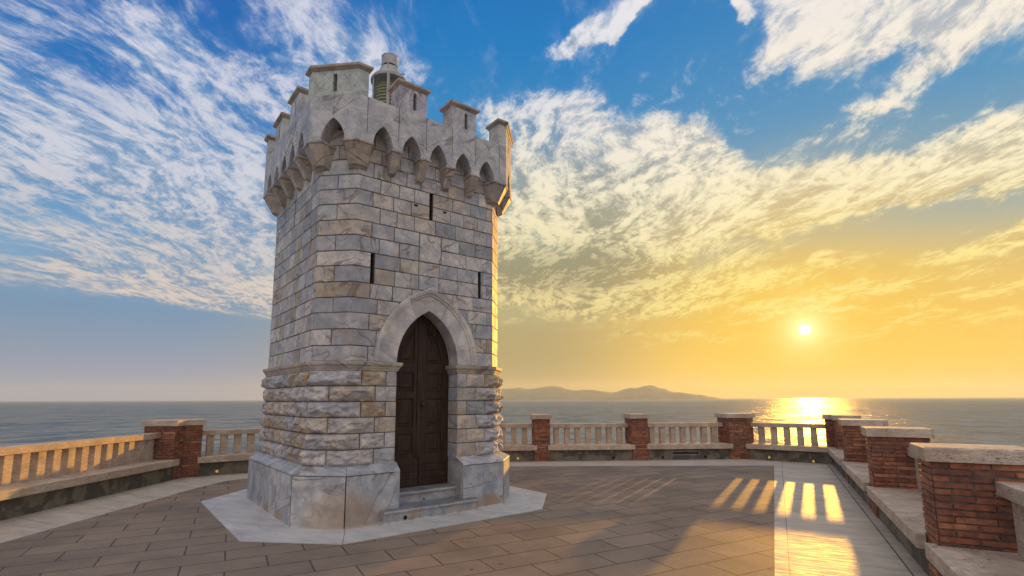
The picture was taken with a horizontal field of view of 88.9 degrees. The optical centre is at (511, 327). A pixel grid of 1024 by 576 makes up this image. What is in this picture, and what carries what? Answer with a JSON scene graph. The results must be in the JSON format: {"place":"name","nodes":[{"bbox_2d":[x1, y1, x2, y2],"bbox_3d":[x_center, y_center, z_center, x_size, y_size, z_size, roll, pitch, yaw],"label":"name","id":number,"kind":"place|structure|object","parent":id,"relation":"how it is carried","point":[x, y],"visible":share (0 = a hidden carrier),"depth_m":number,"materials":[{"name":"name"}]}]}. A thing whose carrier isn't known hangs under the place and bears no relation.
{"place":"outdoors","nodes":[
{"label":"outdoors","id":0,"kind":"place"},
{"bbox_2d":[201,486,546,544],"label":"marble pavement","id":1,"kind":"structure","parent":0,"point":[238,516],"depth_m":7.21,"materials":[{"name":"white stone"}]},
{"bbox_2d":[246,52,513,529],"bbox_3d":[-2.300,-1.142,9.613,3.836,8.302,3.906,6,-10,-38],"label":"lighthouse","id":2,"kind":"object","parent":1,"relation":"on","point":[388,202],"visible":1,"depth_m":8.05,"materials":[{"name":"stone"}]},
{"bbox_2d":[394,315,448,487],"bbox_3d":[-1.457,1.110,8.226,1.100,2.710,0.110,6,-10,-38],"label":"door","id":3,"kind":"structure","parent":2,"relation":"in","point":[422,382],"depth_m":8.25,"materials":[{"name":"brown wood"}]},
{"bbox_2d":[0,466,774,575],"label":"terrace paving","id":4,"kind":"structure","parent":0,"point":[652,521],"depth_m":6.34,"materials":[{"name":"stone"}]},
{"bbox_2d":[0,459,927,575],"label":"marble border","id":5,"kind":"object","parent":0,"point":[824,525],"visible":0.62,"depth_m":7.60,"materials":[{"name":"grey stone"}]},
{"bbox_2d":[0,433,179,520],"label":"balustrade","id":6,"kind":"object","parent":5,"relation":"on","point":[36,477],"visible":1,"depth_m":8.98,"materials":[{"name":"stone"}]},
{"bbox_2d":[141,418,205,479],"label":"brick pier","id":7,"kind":"structure","parent":5,"relation":"on","point":[181,439],"depth_m":11.49,"materials":[{"name":"brick"}]},
{"bbox_2d":[197,428,262,475],"bbox_3d":[-5.719,3.030,13.057,3.758,1.000,0.660,6,-10,-37],"label":"balustrade","id":8,"kind":"object","parent":5,"relation":"on","point":[223,461],"visible":0.38,"depth_m":12.24,"materials":[{"name":"stone"}]},
{"bbox_2d":[498,424,536,461],"bbox_3d":[-0.543,3.218,14.563,2.424,1.000,0.660,0,-8,-3],"label":"balustrade","id":9,"kind":"object","parent":5,"relation":"on","point":[523,451],"visible":0.38,"depth_m":14.37,"materials":[{"name":"stone"}]},
{"bbox_2d":[530,414,551,460],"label":"brick pier","id":10,"kind":"structure","parent":5,"relation":"on","point":[541,432],"depth_m":14.44,"materials":[{"name":"brick"}]},
{"bbox_2d":[548,423,634,460],"bbox_3d":[2.190,3.231,14.729,2.429,1.000,0.660,0,-8,-3],"label":"balustrade","id":11,"kind":"object","parent":5,"relation":"on","point":[588,450],"visible":0.96,"depth_m":14.52,"materials":[{"name":"stone"}]},
{"bbox_2d":[622,413,649,459],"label":"brick pier","id":12,"kind":"structure","parent":5,"relation":"on","point":[636,432],"depth_m":14.62,"materials":[{"name":"brick"}]},
{"bbox_2d":[647,422,732,459],"bbox_3d":[4.963,3.244,14.897,2.454,1.000,0.660,0,-8,-3],"label":"balustrade","id":13,"kind":"object","parent":5,"relation":"on","point":[714,448],"visible":0.94,"depth_m":14.77,"materials":[{"name":"stone"}]},
{"bbox_2d":[672,451,699,454],"bbox_3d":[4.872,3.525,14.629,0.800,0.110,0.023,0,-8,-4],"label":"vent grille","id":14,"kind":"object","parent":13,"relation":"attached to","point":[691,452],"visible":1,"depth_m":14.63,"materials":[{"name":"metal"}]},
{"bbox_2d":[715,413,754,458],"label":"brick pier","id":15,"kind":"structure","parent":5,"relation":"on","point":[736,430],"depth_m":14.79,"materials":[{"name":"brick"}]},
{"bbox_2d":[746,422,832,463],"bbox_3d":[7.772,3.135,14.182,2.520,1.000,0.660,-6,-10,35],"label":"balustrade","id":16,"kind":"object","parent":5,"relation":"on","point":[788,451],"visible":0.91,"depth_m":14.24,"materials":[{"name":"stone"}]},
{"bbox_2d":[827,447,845,478],"bbox_3d":[7.962,2.874,12.296,0.770,1.000,3.660,-4,-9,26],"label":"bench","id":17,"kind":"object","parent":5,"relation":"on","point":[836,454],"visible":0.05,"depth_m":12.02,"materials":[{"name":"stone"}]},
{"bbox_2d":[822,414,860,448],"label":"brick pier","id":18,"kind":"structure","parent":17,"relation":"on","point":[833,433],"depth_m":13.38,"materials":[{"name":"brick"}]},
{"bbox_2d":[841,461,872,508],"bbox_3d":[6.316,2.433,9.046,0.770,1.000,3.019,-4,-9,26],"label":"balustrade","id":19,"kind":"object","parent":5,"relation":"on","point":[857,473],"visible":0.12,"depth_m":9.05,"materials":[{"name":"stone"}]},
{"bbox_2d":[838,419,888,483],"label":"brick pier","id":20,"kind":"structure","parent":5,"relation":"on","point":[854,444],"depth_m":10.42,"materials":[{"name":"brick"}]},
{"bbox_2d":[827,464,913,575],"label":"drainage channel","id":21,"kind":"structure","parent":5,"relation":"on","point":[876,528],"depth_m":6.65,"materials":[{"name":"grey stone"}]},
{"bbox_2d":[860,426,934,517],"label":"brick pier","id":22,"kind":"structure","parent":5,"relation":"on","point":[891,463],"depth_m":7.43,"materials":[{"name":"brick"}]},
{"bbox_2d":[866,448,930,575],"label":"balustrade","id":23,"kind":"object","parent":5,"relation":"on","point":[901,517],"visible":0.16,"depth_m":6.07,"materials":[{"name":"stone"}]},
{"bbox_2d":[909,443,1023,575],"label":"brick pier","id":24,"kind":"structure","parent":5,"relation":"on","point":[965,505],"depth_m":4.47,"materials":[{"name":"brick"}]},
{"bbox_2d":[924,481,1023,575],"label":"balustrade","id":25,"kind":"object","parent":5,"relation":"on","point":[949,561],"visible":1,"depth_m":4.11,"materials":[{"name":"stone"}]},
{"bbox_2d":[0,397,1023,454],"bbox_3d":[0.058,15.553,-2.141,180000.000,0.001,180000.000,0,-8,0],"label":"sea","id":26,"kind":"structure","parent":0,"point":[980,420],"depth_m":519.00,"materials":[{"name":"liquid"}]},
{"bbox_2d":[0,0,1023,400],"label":"sky","id":27,"kind":"structure","parent":0,"point":[712,198],"materials":[{"name":"blue"}]},
{"bbox_2d":[500,385,720,399],"bbox_3d":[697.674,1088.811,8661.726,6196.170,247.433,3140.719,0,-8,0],"label":"island hills","id":28,"kind":"structure","parent":0,"point":[649,392],"depth_m":7861.59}
]}

